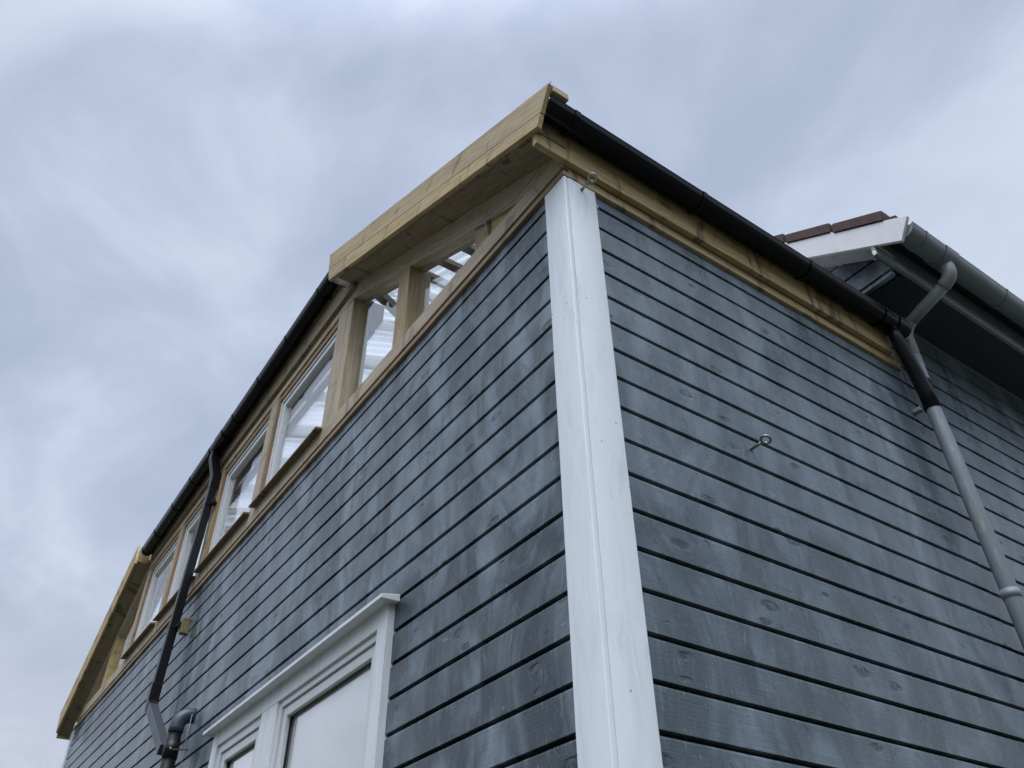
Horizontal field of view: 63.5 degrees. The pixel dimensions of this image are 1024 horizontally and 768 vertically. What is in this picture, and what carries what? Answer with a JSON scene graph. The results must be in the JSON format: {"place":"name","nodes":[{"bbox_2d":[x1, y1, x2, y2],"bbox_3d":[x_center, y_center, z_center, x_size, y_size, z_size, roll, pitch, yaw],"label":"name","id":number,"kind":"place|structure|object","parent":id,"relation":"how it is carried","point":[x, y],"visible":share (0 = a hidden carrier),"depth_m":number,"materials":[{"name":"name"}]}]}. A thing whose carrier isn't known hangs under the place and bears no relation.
{"place":"outdoors","nodes":[
{"label":"outdoors","id":0,"kind":"place"},
{"bbox_2d":[0,0,1023,767],"label":"sky","id":1,"kind":"structure","parent":0,"point":[180,179],"materials":[{"name":"grey"}]},
{"label":"ground","id":2,"kind":"structure","parent":0,"visible":0},
{"bbox_2d":[56,81,1023,767],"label":"timber house","id":3,"kind":"structure","parent":2,"relation":"on","point":[524,497],"depth_m":3.66,"materials":[{"name":"grey wood"}]},
{"bbox_2d":[120,539,177,658],"bbox_3d":[-3.788,2.252,8.761,0.138,1.021,1.110,23,-45,-26],"label":"window","id":4,"kind":"structure","parent":3,"relation":"in","point":[141,632],"depth_m":9.02,"materials":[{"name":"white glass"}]},
{"bbox_2d":[152,508,201,620],"bbox_3d":[-3.115,1.628,8.004,0.138,1.021,1.130,23,-45,-26],"label":"window","id":5,"kind":"structure","parent":3,"relation":"in","point":[186,543],"depth_m":8.31,"materials":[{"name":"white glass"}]},
{"bbox_2d":[160,708,196,767],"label":"soil pipe","id":6,"kind":"object","parent":3,"relation":"attached to","point":[181,719],"visible":1,"depth_m":5.65,"materials":[{"name":"black plastic"}]},
{"bbox_2d":[169,714,192,767],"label":"wire hook","id":7,"kind":"object","parent":3,"relation":"attached to","point":[184,749],"visible":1,"depth_m":5.61,"materials":[{"name":"metal"}]},
{"bbox_2d":[145,449,220,754],"bbox_3d":[-2.645,1.623,6.941,0.138,2.995,0.819,23,-45,-26],"label":"downpipe","id":8,"kind":"object","parent":3,"relation":"attached to","point":[156,724],"visible":0.9,"depth_m":7.01,"materials":[{"name":"black plastic"}]},
{"bbox_2d":[178,617,190,635],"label":"spacer block","id":9,"kind":"structure","parent":3,"relation":"attached to","point":[184,626],"depth_m":6.87,"materials":[{"name":"brown wood"}]},
{"bbox_2d":[193,420,268,572],"bbox_3d":[-2.392,0.958,7.191,0.138,1.021,1.225,23,-45,-26],"label":"window","id":10,"kind":"structure","parent":3,"relation":"in","point":[217,541],"depth_m":7.43,"materials":[{"name":"white plastic"}]},
{"bbox_2d":[141,271,338,555],"bbox_3d":[-2.772,0.541,7.971,0.143,0.268,5.102,23,-45,-26],"label":"gutter","id":11,"kind":"object","parent":3,"relation":"attached to","point":[320,298],"visible":0.9,"depth_m":7.51,"materials":[{"name":"black plastic"}]},
{"bbox_2d":[248,331,336,507],"bbox_3d":[-1.632,0.254,6.337,0.138,1.021,1.250,23,-45,-26],"label":"window","id":12,"kind":"structure","parent":3,"relation":"in","point":[274,473],"depth_m":6.55,"materials":[{"name":"white plastic"}]},
{"bbox_2d":[203,593,399,767],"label":"lower window","id":13,"kind":"structure","parent":3,"relation":"in","point":[327,708],"depth_m":3.99,"materials":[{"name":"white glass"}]},
{"bbox_2d":[580,172,597,191],"bbox_3d":[0.347,-0.921,3.781,0.048,0.025,0.117,23,-45,-26],"label":"eye bolt","id":14,"kind":"object","parent":3,"relation":"attached to","point":[589,181],"visible":1,"depth_m":3.77,"materials":[{"name":"metal"}]},
{"bbox_2d":[543,95,911,338],"bbox_3d":[1.250,-0.780,4.393,2.686,0.120,0.143,23,-45,-26],"label":"gutter","id":15,"kind":"object","parent":3,"relation":"attached to","point":[566,120],"visible":0.85,"depth_m":4.24,"materials":[{"name":"black plastic"}]},
{"bbox_2d":[887,326,941,413],"bbox_3d":[2.326,-0.105,4.801,0.092,0.556,0.239,-31,-48,32],"label":"offset pipe","id":16,"kind":"object","parent":15,"relation":"attached to","point":[923,386],"visible":0.95,"depth_m":4.75,"materials":[{"name":"black plastic"}]},
{"bbox_2d":[749,434,771,450],"bbox_3d":[1.033,0.247,3.448,0.047,0.027,0.117,23,-45,-26],"label":"eye bolt","id":17,"kind":"object","parent":3,"relation":"attached to","point":[752,448],"visible":1,"depth_m":3.43,"materials":[{"name":"metal"}]},
{"bbox_2d":[774,211,1023,682],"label":"tiled house","id":18,"kind":"structure","parent":2,"relation":"on","point":[970,345],"depth_m":5.20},
{"bbox_2d":[901,221,1023,328],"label":"gutter","id":19,"kind":"object","parent":18,"relation":"attached to","point":[930,249],"visible":0.97,"depth_m":5.03,"materials":[{"name":"grey plastic"}]},
{"bbox_2d":[905,261,1023,648],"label":"downpipe","id":20,"kind":"object","parent":18,"relation":"attached to","point":[1010,594],"visible":0.72,"depth_m":4.32,"materials":[{"name":"grey plastic"}]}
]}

